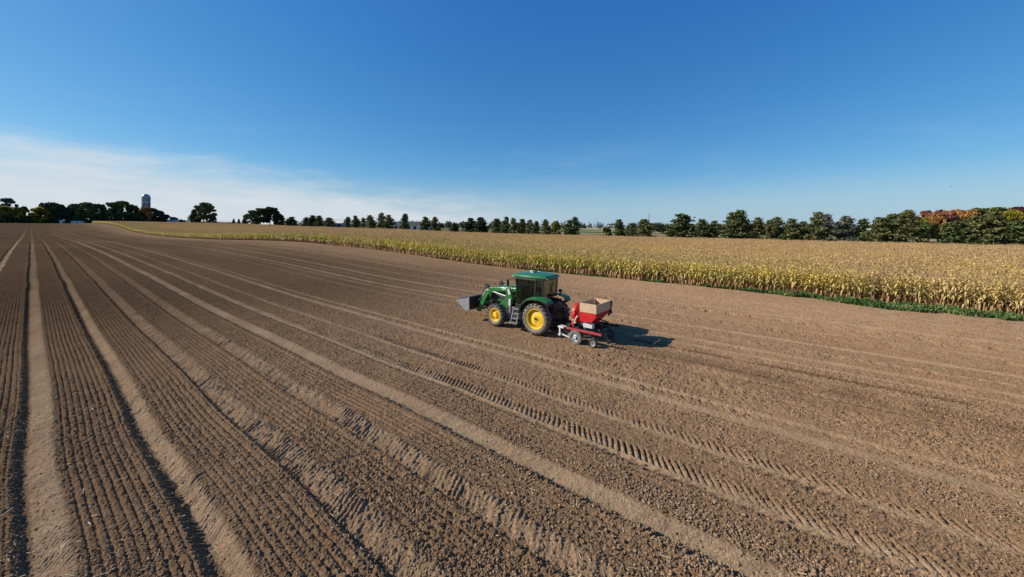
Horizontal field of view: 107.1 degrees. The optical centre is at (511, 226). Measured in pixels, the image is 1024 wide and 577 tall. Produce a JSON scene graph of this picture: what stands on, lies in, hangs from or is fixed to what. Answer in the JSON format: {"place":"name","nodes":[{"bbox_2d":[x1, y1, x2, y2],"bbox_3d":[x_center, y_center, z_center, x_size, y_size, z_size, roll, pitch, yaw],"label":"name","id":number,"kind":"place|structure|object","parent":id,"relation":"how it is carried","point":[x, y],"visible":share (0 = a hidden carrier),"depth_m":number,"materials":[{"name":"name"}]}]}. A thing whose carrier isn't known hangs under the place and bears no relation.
{"place":"outdoors","nodes":[
{"label":"outdoors","id":0,"kind":"place"},
{"bbox_2d":[0,223,1023,576],"bbox_3d":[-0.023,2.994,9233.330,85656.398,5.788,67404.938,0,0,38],"label":"ground","id":1,"kind":"structure","parent":0,"point":[46,259],"depth_m":10.80,"materials":[{"name":"soil"}]},
{"bbox_2d":[0,215,13,222],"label":"bush","id":2,"kind":"object","parent":1,"relation":"on","point":[2,218],"visible":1,"depth_m":351.23,"materials":[{"name":"green plant"}]},
{"bbox_2d":[0,206,15,222],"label":"broadleaf tree","id":3,"kind":"object","parent":1,"relation":"on","point":[3,208],"visible":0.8,"depth_m":355.81,"materials":[{"name":"green plant"}]},
{"bbox_2d":[3,198,18,212],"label":"broadleaf tree","id":4,"kind":"object","parent":1,"relation":"on","point":[10,201],"visible":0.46,"depth_m":363.13,"materials":[{"name":"green plant"}]},
{"bbox_2d":[7,207,26,222],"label":"broadleaf tree","id":5,"kind":"object","parent":1,"relation":"on","point":[20,212],"visible":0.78,"depth_m":360.51,"materials":[{"name":"green plant"}]},
{"bbox_2d":[28,207,53,222],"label":"broadleaf tree","id":6,"kind":"object","parent":1,"relation":"on","point":[34,214],"visible":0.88,"depth_m":368.55,"materials":[{"name":"green plant"}]},
{"bbox_2d":[46,213,62,222],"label":"bush","id":7,"kind":"object","parent":1,"relation":"on","point":[58,216],"visible":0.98,"depth_m":375.17,"materials":[{"name":"green plant"}]},
{"bbox_2d":[38,202,71,219],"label":"broadleaf tree","id":8,"kind":"object","parent":1,"relation":"on","point":[54,207],"visible":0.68,"depth_m":381.18,"materials":[{"name":"green plant"}]},
{"bbox_2d":[66,203,84,220],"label":"broadleaf tree","id":9,"kind":"object","parent":1,"relation":"on","point":[73,208],"visible":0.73,"depth_m":393.68,"materials":[{"name":"green plant"}]},
{"bbox_2d":[74,202,96,218],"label":"broadleaf tree","id":10,"kind":"object","parent":1,"relation":"on","point":[89,207],"visible":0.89,"depth_m":396.60,"materials":[{"name":"green plant"}]},
{"bbox_2d":[0,217,175,222],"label":"hedge","id":11,"kind":"object","parent":1,"relation":"on","point":[19,220],"visible":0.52,"depth_m":374.53,"materials":[{"name":"green plant"}]},
{"bbox_2d":[88,213,103,222],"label":"bush","id":12,"kind":"object","parent":1,"relation":"on","point":[97,216],"visible":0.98,"depth_m":395.54,"materials":[{"name":"green plant"}]},
{"bbox_2d":[90,204,106,219],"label":"broadleaf tree","id":13,"kind":"object","parent":1,"relation":"on","point":[100,207],"visible":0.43,"depth_m":406.25,"materials":[{"name":"green plant"}]},
{"bbox_2d":[102,213,116,220],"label":"bush","id":14,"kind":"object","parent":1,"relation":"on","point":[107,215],"visible":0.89,"depth_m":401.78,"materials":[{"name":"green plant"}]},
{"bbox_2d":[101,202,121,219],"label":"broadleaf tree","id":15,"kind":"object","parent":1,"relation":"on","point":[112,204],"visible":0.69,"depth_m":413.98,"materials":[{"name":"green plant"}]},
{"bbox_2d":[110,200,131,216],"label":"broadleaf tree","id":16,"kind":"object","parent":1,"relation":"on","point":[121,204],"visible":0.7,"depth_m":418.90,"materials":[{"name":"green plant"}]},
{"bbox_2d":[115,211,131,220],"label":"bush","id":17,"kind":"object","parent":1,"relation":"on","point":[123,216],"visible":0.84,"depth_m":411.14,"materials":[{"name":"green plant"}]},
{"bbox_2d":[125,204,139,219],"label":"broadleaf tree","id":18,"kind":"object","parent":1,"relation":"on","point":[134,208],"visible":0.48,"depth_m":422.49,"materials":[{"name":"green plant"}]},
{"bbox_2d":[129,213,143,220],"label":"bush","id":19,"kind":"object","parent":1,"relation":"on","point":[135,216],"visible":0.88,"depth_m":417.63,"materials":[{"name":"green plant"}]},
{"bbox_2d":[138,207,152,221],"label":"broadleaf tree","id":20,"kind":"object","parent":1,"relation":"on","point":[146,211],"visible":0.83,"depth_m":425.88,"materials":[{"name":"brown plant"}]},
{"bbox_2d":[141,194,150,207],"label":"silo","id":21,"kind":"object","parent":1,"relation":"on","point":[145,200],"visible":0.46,"depth_m":448.65,"materials":[{"name":"blue metal"}]},
{"bbox_2d":[186,209,201,222],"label":"spruce tree","id":22,"kind":"object","parent":1,"relation":"on","point":[190,217],"visible":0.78,"depth_m":435.94,"materials":[{"name":"green plant"}]},
{"bbox_2d":[193,202,216,222],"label":"broadleaf tree","id":23,"kind":"object","parent":1,"relation":"on","point":[203,209],"visible":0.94,"depth_m":438.75,"materials":[{"name":"green plant"}]},
{"bbox_2d":[205,214,216,222],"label":"bush","id":24,"kind":"object","parent":1,"relation":"on","point":[213,220],"visible":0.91,"depth_m":443.26,"materials":[{"name":"green plant"}]},
{"bbox_2d":[243,210,259,223],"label":"broadleaf tree","id":25,"kind":"object","parent":1,"relation":"on","point":[249,215],"visible":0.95,"depth_m":475.64,"materials":[{"name":"green plant"}]},
{"bbox_2d":[252,208,269,223],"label":"broadleaf tree","id":26,"kind":"object","parent":1,"relation":"on","point":[259,211],"visible":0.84,"depth_m":483.27,"materials":[{"name":"green plant"}]},
{"bbox_2d":[261,206,280,224],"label":"broadleaf tree","id":27,"kind":"object","parent":1,"relation":"on","point":[271,212],"visible":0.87,"depth_m":491.28,"materials":[{"name":"green plant"}]},
{"bbox_2d":[272,214,284,224],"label":"broadleaf tree","id":28,"kind":"object","parent":1,"relation":"on","point":[280,219],"visible":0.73,"depth_m":501.49,"materials":[{"name":"green plant"}]},
{"bbox_2d":[282,216,297,225],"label":"pine tree","id":29,"kind":"object","parent":1,"relation":"on","point":[291,221],"visible":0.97,"depth_m":312.17,"materials":[{"name":"green plant"}]},
{"bbox_2d":[306,215,316,226],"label":"pine tree","id":30,"kind":"object","parent":1,"relation":"on","point":[311,221],"visible":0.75,"depth_m":288.39,"materials":[{"name":"green plant"}]},
{"bbox_2d":[312,215,324,226],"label":"pine tree","id":31,"kind":"object","parent":1,"relation":"on","point":[319,220],"visible":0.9,"depth_m":282.31,"materials":[{"name":"green plant"}]},
{"bbox_2d":[320,217,338,226],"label":"pine tree","id":32,"kind":"object","parent":1,"relation":"on","point":[328,222],"visible":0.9,"depth_m":274.48,"materials":[{"name":"green plant"}]},
{"bbox_2d":[350,215,360,227],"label":"pine tree","id":33,"kind":"object","parent":1,"relation":"on","point":[356,221],"visible":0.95,"depth_m":251.92,"materials":[{"name":"green plant"}]},
{"bbox_2d":[363,215,376,227],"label":"pine tree","id":34,"kind":"object","parent":1,"relation":"on","point":[370,222],"visible":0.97,"depth_m":240.62,"materials":[{"name":"green plant"}]},
{"bbox_2d":[376,213,385,227],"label":"pine tree","id":35,"kind":"object","parent":1,"relation":"on","point":[381,218],"visible":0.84,"depth_m":231.58,"materials":[{"name":"green plant"}]},
{"bbox_2d":[382,214,396,228],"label":"pine tree","id":36,"kind":"object","parent":1,"relation":"on","point":[388,223],"visible":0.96,"depth_m":226.88,"materials":[{"name":"green plant"}]},
{"bbox_2d":[398,213,409,229],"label":"pine tree","id":37,"kind":"object","parent":1,"relation":"on","point":[404,221],"visible":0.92,"depth_m":217.95,"materials":[{"name":"green plant"}]},
{"bbox_2d":[393,222,420,229],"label":"machine shed","id":38,"kind":"structure","parent":1,"relation":"on","point":[413,225],"depth_m":322.69,"materials":[{"name":"white"}]},
{"bbox_2d":[418,216,431,230],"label":"pine tree","id":39,"kind":"object","parent":1,"relation":"on","point":[425,224],"visible":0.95,"depth_m":205.93,"materials":[{"name":"green plant"}]},
{"bbox_2d":[430,216,440,230],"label":"pine tree","id":40,"kind":"object","parent":1,"relation":"on","point":[434,225],"visible":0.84,"depth_m":202.10,"materials":[{"name":"green plant"}]},
{"bbox_2d":[462,218,475,231],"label":"pine tree","id":41,"kind":"object","parent":1,"relation":"on","point":[468,225],"visible":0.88,"depth_m":186.13,"materials":[{"name":"green plant"}]},
{"bbox_2d":[468,217,488,232],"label":"pine tree","id":42,"kind":"object","parent":1,"relation":"on","point":[480,223],"visible":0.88,"depth_m":181.69,"materials":[{"name":"green plant"}]},
{"bbox_2d":[489,218,501,232],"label":"pine tree","id":43,"kind":"object","parent":1,"relation":"on","point":[496,222],"visible":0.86,"depth_m":174.98,"materials":[{"name":"green plant"}]},
{"bbox_2d":[498,216,511,233],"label":"pine tree","id":44,"kind":"object","parent":1,"relation":"on","point":[504,227],"visible":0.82,"depth_m":171.86,"materials":[{"name":"green plant"}]},
{"bbox_2d":[0,292,1022,576],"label":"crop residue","id":45,"kind":"object","parent":1,"relation":"on","point":[490,528],"visible":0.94,"depth_m":6.99,"materials":[{"name":"plant"}]},
{"bbox_2d":[0,278,1023,576],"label":"soil clods","id":46,"kind":"object","parent":1,"relation":"on","point":[712,566],"visible":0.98,"depth_m":7.82,"materials":[{"name":"soil"}]},
{"bbox_2d":[507,217,517,233],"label":"pine tree","id":47,"kind":"object","parent":1,"relation":"on","point":[512,229],"visible":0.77,"depth_m":168.60,"materials":[{"name":"green plant"}]},
{"bbox_2d":[457,270,571,335],"bbox_3d":[0.155,3.886,20.853,6.850,3.060,2.420,0,0,38],"label":"tractor","id":48,"kind":"object","parent":1,"relation":"on","point":[520,302],"visible":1,"depth_m":19.84,"materials":[{"name":"metal"}]},
{"bbox_2d":[516,219,525,233],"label":"pine tree","id":49,"kind":"object","parent":1,"relation":"on","point":[521,227],"visible":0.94,"depth_m":166.42,"materials":[{"name":"green plant"}]},
{"bbox_2d":[525,220,533,233],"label":"pine tree","id":50,"kind":"object","parent":1,"relation":"on","point":[529,224],"visible":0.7,"depth_m":163.83,"materials":[{"name":"green plant"}]},
{"bbox_2d":[530,221,540,233],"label":"pine tree","id":51,"kind":"object","parent":1,"relation":"on","point":[536,228],"visible":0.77,"depth_m":161.08,"materials":[{"name":"green plant"}]},
{"bbox_2d":[539,219,553,234],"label":"pine tree","id":52,"kind":"object","parent":1,"relation":"on","point":[546,228],"visible":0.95,"depth_m":158.19,"materials":[{"name":"green plant"}]},
{"bbox_2d":[550,220,560,234],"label":"bush","id":53,"kind":"object","parent":1,"relation":"on","point":[557,225],"visible":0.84,"depth_m":188.90,"materials":[{"name":"green plant"}]},
{"bbox_2d":[92,221,1023,312],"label":"maize field","id":54,"kind":"structure","parent":1,"relation":"on","point":[980,263],"depth_m":52.38,"materials":[{"name":"yellow plant"}]},
{"bbox_2d":[560,220,573,234],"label":"pine tree","id":55,"kind":"object","parent":1,"relation":"on","point":[567,227],"visible":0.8,"depth_m":151.62,"materials":[{"name":"green plant"}]},
{"bbox_2d":[567,216,580,234],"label":"pine tree","id":56,"kind":"object","parent":1,"relation":"on","point":[575,227],"visible":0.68,"depth_m":151.03,"materials":[{"name":"green plant"}]},
{"bbox_2d":[558,298,619,347],"bbox_3d":[3.686,4.516,18.134,2.314,1.900,2.278,0,0,38],"label":"planter","id":57,"kind":"object","parent":1,"relation":"on","point":[589,314],"visible":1,"depth_m":17.57,"materials":[{"name":"metal"}]},
{"bbox_2d":[602,227,611,235],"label":"bush","id":58,"kind":"object","parent":1,"relation":"on","point":[607,231],"visible":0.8,"depth_m":141.88,"materials":[{"name":"green plant"}]},
{"bbox_2d":[298,217,922,235],"bbox_3d":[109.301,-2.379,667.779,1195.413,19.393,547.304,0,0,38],"label":"woodland","id":59,"kind":"object","parent":1,"relation":"on","point":[659,227],"visible":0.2,"depth_m":546.02,"materials":[{"name":"green plant"}]},
{"bbox_2d":[612,219,627,235],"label":"pine tree","id":60,"kind":"object","parent":1,"relation":"on","point":[618,225],"visible":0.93,"depth_m":137.56,"materials":[{"name":"green plant"}]},
{"bbox_2d":[624,223,637,235],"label":"pine tree","id":61,"kind":"object","parent":1,"relation":"on","point":[632,229],"visible":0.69,"depth_m":135.68,"materials":[{"name":"green plant"}]},
{"bbox_2d":[632,219,655,236],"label":"pine tree","id":62,"kind":"object","parent":1,"relation":"on","point":[644,227],"visible":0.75,"depth_m":132.37,"materials":[{"name":"green plant"}]},
{"bbox_2d":[659,213,697,237],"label":"tree","id":63,"kind":"object","parent":1,"relation":"on","point":[682,226],"visible":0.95,"depth_m":124.97,"materials":[{"name":"green plant"}]},
{"bbox_2d":[691,218,711,238],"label":"pine tree","id":64,"kind":"object","parent":1,"relation":"on","point":[703,229],"visible":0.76,"depth_m":120.89,"materials":[{"name":"green plant"}]},
{"bbox_2d":[709,220,720,237],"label":"pine tree","id":65,"kind":"object","parent":1,"relation":"on","point":[715,228],"visible":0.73,"depth_m":120.02,"materials":[{"name":"green plant"}]},
{"bbox_2d":[713,212,742,237],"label":"pine tree","id":66,"kind":"object","parent":1,"relation":"on","point":[730,226],"visible":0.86,"depth_m":115.86,"materials":[{"name":"green plant"}]},
{"bbox_2d":[731,209,754,238],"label":"pine tree","id":67,"kind":"object","parent":1,"relation":"on","point":[742,220],"visible":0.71,"depth_m":114.35,"materials":[{"name":"green plant"}]},
{"bbox_2d":[747,216,767,238],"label":"pine tree","id":68,"kind":"object","parent":1,"relation":"on","point":[756,228],"visible":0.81,"depth_m":112.69,"materials":[{"name":"green plant"}]},
{"bbox_2d":[761,219,776,239],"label":"pine tree","id":69,"kind":"object","parent":1,"relation":"on","point":[770,225],"visible":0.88,"depth_m":110.49,"materials":[{"name":"green plant"}]},
{"bbox_2d":[768,216,788,239],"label":"pine tree","id":70,"kind":"object","parent":1,"relation":"on","point":[779,234],"visible":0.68,"depth_m":109.41,"materials":[{"name":"green plant"}]},
{"bbox_2d":[783,218,801,240],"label":"pine tree","id":71,"kind":"object","parent":1,"relation":"on","point":[792,230],"visible":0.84,"depth_m":106.88,"materials":[{"name":"green plant"}]},
{"bbox_2d":[798,221,811,240],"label":"pine tree","id":72,"kind":"object","parent":1,"relation":"on","point":[803,226],"visible":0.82,"depth_m":105.69,"materials":[{"name":"green plant"}]},
{"bbox_2d":[805,211,834,240],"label":"pine tree","id":73,"kind":"object","parent":1,"relation":"on","point":[816,219],"visible":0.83,"depth_m":102.88,"materials":[{"name":"green plant"}]},
{"bbox_2d":[815,213,839,241],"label":"pine tree","id":74,"kind":"object","parent":1,"relation":"on","point":[828,222],"visible":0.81,"depth_m":101.66,"materials":[{"name":"green plant"}]},
{"bbox_2d":[834,215,862,240],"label":"pine tree","id":75,"kind":"object","parent":1,"relation":"on","point":[846,224],"visible":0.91,"depth_m":100.26,"materials":[{"name":"green plant"}]},
{"bbox_2d":[852,217,873,241],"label":"pine tree","id":76,"kind":"object","parent":1,"relation":"on","point":[863,223],"visible":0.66,"depth_m":98.73,"materials":[{"name":"green plant"}]},
{"bbox_2d":[869,271,883,300],"bbox_3d":[26.477,4.420,27.558,0.978,2.270,0.333,0,0,5],"label":"maize plant","id":77,"kind":"object","parent":1,"relation":"on","point":[877,296],"visible":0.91,"depth_m":27.54,"materials":[{"name":"beige plant"}]},
{"bbox_2d":[863,217,893,241],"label":"pine tree","id":78,"kind":"object","parent":1,"relation":"on","point":[880,229],"visible":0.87,"depth_m":95.67,"materials":[{"name":"green plant"}]},
{"bbox_2d":[881,213,904,242],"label":"pine tree","id":79,"kind":"object","parent":1,"relation":"on","point":[892,218],"visible":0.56,"depth_m":94.84,"materials":[{"name":"green plant"}]},
{"bbox_2d":[891,274,903,301],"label":"maize plant","id":80,"kind":"object","parent":1,"relation":"on","point":[899,288],"visible":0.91,"depth_m":26.85,"materials":[{"name":"beige plant"}]},
{"bbox_2d":[889,209,931,242],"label":"pine tree","id":81,"kind":"object","parent":1,"relation":"on","point":[907,222],"visible":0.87,"depth_m":92.28,"materials":[{"name":"green plant"}]},
{"bbox_2d":[917,274,927,303],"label":"maize plant","id":82,"kind":"object","parent":1,"relation":"on","point":[919,298],"visible":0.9,"depth_m":26.20,"materials":[{"name":"beige plant"}]},
{"bbox_2d":[917,275,929,304],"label":"maize plant","id":83,"kind":"object","parent":1,"relation":"on","point":[924,300],"visible":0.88,"depth_m":26.08,"materials":[{"name":"beige plant"}]},
{"bbox_2d":[918,210,931,219],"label":"broadleaf tree","id":84,"kind":"object","parent":1,"relation":"on","point":[924,213],"visible":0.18,"depth_m":224.25,"materials":[{"name":"plant"}]},
{"bbox_2d":[917,221,936,238],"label":"broadleaf tree","id":85,"kind":"object","parent":1,"relation":"on","point":[927,224],"visible":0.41,"depth_m":212.51,"materials":[{"name":"green plant"}]},
{"bbox_2d":[928,213,946,238],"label":"broadleaf tree","id":86,"kind":"object","parent":1,"relation":"on","point":[937,219],"visible":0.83,"depth_m":213.34,"materials":[{"name":"orange plant"}]},
{"bbox_2d":[926,209,958,237],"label":"broadleaf tree","id":87,"kind":"object","parent":1,"relation":"on","point":[950,216],"visible":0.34,"depth_m":214.10,"materials":[{"name":"red plant"}]},
{"bbox_2d":[939,277,947,306],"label":"maize plant","id":88,"kind":"object","parent":1,"relation":"on","point":[943,288],"visible":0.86,"depth_m":25.48,"materials":[{"name":"beige plant"}]},
{"bbox_2d":[943,281,950,306],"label":"maize plant","id":89,"kind":"object","parent":1,"relation":"on","point":[948,293],"visible":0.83,"depth_m":25.36,"materials":[{"name":"beige plant"}]},
{"bbox_2d":[931,221,978,244],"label":"pine tree","id":90,"kind":"object","parent":1,"relation":"on","point":[950,233],"visible":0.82,"depth_m":87.86,"materials":[{"name":"green plant"}]},
{"bbox_2d":[958,281,972,308],"bbox_3d":[29.698,4.508,24.784,0.658,2.140,0.579,0,0,-7],"label":"maize plant","id":91,"kind":"object","parent":1,"relation":"on","point":[965,303],"visible":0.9,"depth_m":24.82,"materials":[{"name":"beige plant"}]},
{"bbox_2d":[958,209,980,220],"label":"broadleaf tree","id":92,"kind":"object","parent":1,"relation":"on","point":[965,214],"visible":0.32,"depth_m":211.99,"materials":[{"name":"orange plant"}]},
{"bbox_2d":[962,280,977,308],"bbox_3d":[29.969,4.534,24.734,0.529,2.091,0.748,0,0,2],"label":"maize plant","id":93,"kind":"object","parent":1,"relation":"on","point":[971,286],"visible":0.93,"depth_m":24.73,"materials":[{"name":"beige plant"}]},
{"bbox_2d":[965,277,981,308],"bbox_3d":[30.012,4.445,24.616,0.318,2.271,0.995,0,0,13],"label":"maize plant","id":94,"kind":"object","parent":1,"relation":"on","point":[976,306],"visible":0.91,"depth_m":24.57,"materials":[{"name":"beige plant"}]},
{"bbox_2d":[955,215,996,244],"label":"pine tree","id":95,"kind":"object","parent":1,"relation":"on","point":[975,224],"visible":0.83,"depth_m":85.85,"materials":[{"name":"green plant"}]},
{"bbox_2d":[977,282,990,310],"bbox_3d":[30.352,4.498,24.303,0.836,2.168,0.412,0,0,-24],"label":"maize plant","id":96,"kind":"object","parent":1,"relation":"on","point":[984,306],"visible":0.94,"depth_m":24.25,"materials":[{"name":"yellow plant"}]},
{"bbox_2d":[973,210,1010,244],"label":"pine tree","id":97,"kind":"object","parent":1,"relation":"on","point":[993,221],"visible":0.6,"depth_m":84.33,"materials":[{"name":"green plant"}]},
{"bbox_2d":[987,276,1002,311],"bbox_3d":[30.686,4.373,24.131,0.769,2.424,0.577,0,0,6],"label":"maize plant","id":98,"kind":"object","parent":1,"relation":"on","point":[991,301],"visible":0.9,"depth_m":24.12,"materials":[{"name":"beige plant"}]},
{"bbox_2d":[981,207,1014,221],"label":"broadleaf tree","id":99,"kind":"object","parent":1,"relation":"on","point":[996,209],"visible":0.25,"depth_m":209.09,"materials":[{"name":"green plant"}]},
{"bbox_2d":[993,279,1003,311],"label":"maize plant","id":100,"kind":"object","parent":1,"relation":"on","point":[997,307],"visible":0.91,"depth_m":23.90,"materials":[{"name":"beige plant"}]},
{"bbox_2d":[997,280,1015,312],"bbox_3d":[31.029,4.431,23.814,0.505,2.311,0.888,0,0,-26],"label":"maize plant","id":101,"kind":"object","parent":1,"relation":"on","point":[1006,301],"visible":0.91,"depth_m":23.72,"materials":[{"name":"yellow plant"}]},
{"bbox_2d":[996,220,1023,245],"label":"pine tree","id":102,"kind":"object","parent":1,"relation":"on","point":[1015,229],"visible":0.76,"depth_m":82.17,"materials":[{"name":"green plant"}]},
{"bbox_2d":[1003,279,1018,311],"bbox_3d":[31.254,4.427,23.696,0.652,2.324,0.680,0,0,-29],"label":"maize plant","id":103,"kind":"object","parent":1,"relation":"on","point":[1012,295],"visible":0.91,"depth_m":23.64,"materials":[{"name":"yellow plant"}]},
{"bbox_2d":[1001,209,1023,224],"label":"broadleaf tree","id":104,"kind":"object","parent":1,"relation":"on","point":[1011,215],"visible":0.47,"depth_m":198.79,"materials":[{"name":"yellow plant"}]},
{"bbox_2d":[1009,287,1023,313],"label":"maize plant","id":105,"kind":"object","parent":1,"relation":"on","point":[1016,303],"visible":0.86,"depth_m":23.53,"materials":[{"name":"beige plant"}]},
{"bbox_2d":[0,0,1023,228],"label":"sky","id":106,"kind":"structure","parent":0,"point":[605,112],"materials":[{"name":"blue"}]},
{"bbox_2d":[429,256,1023,320],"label":"grass","id":107,"kind":"structure","parent":0,"point":[916,307],"depth_m":26.29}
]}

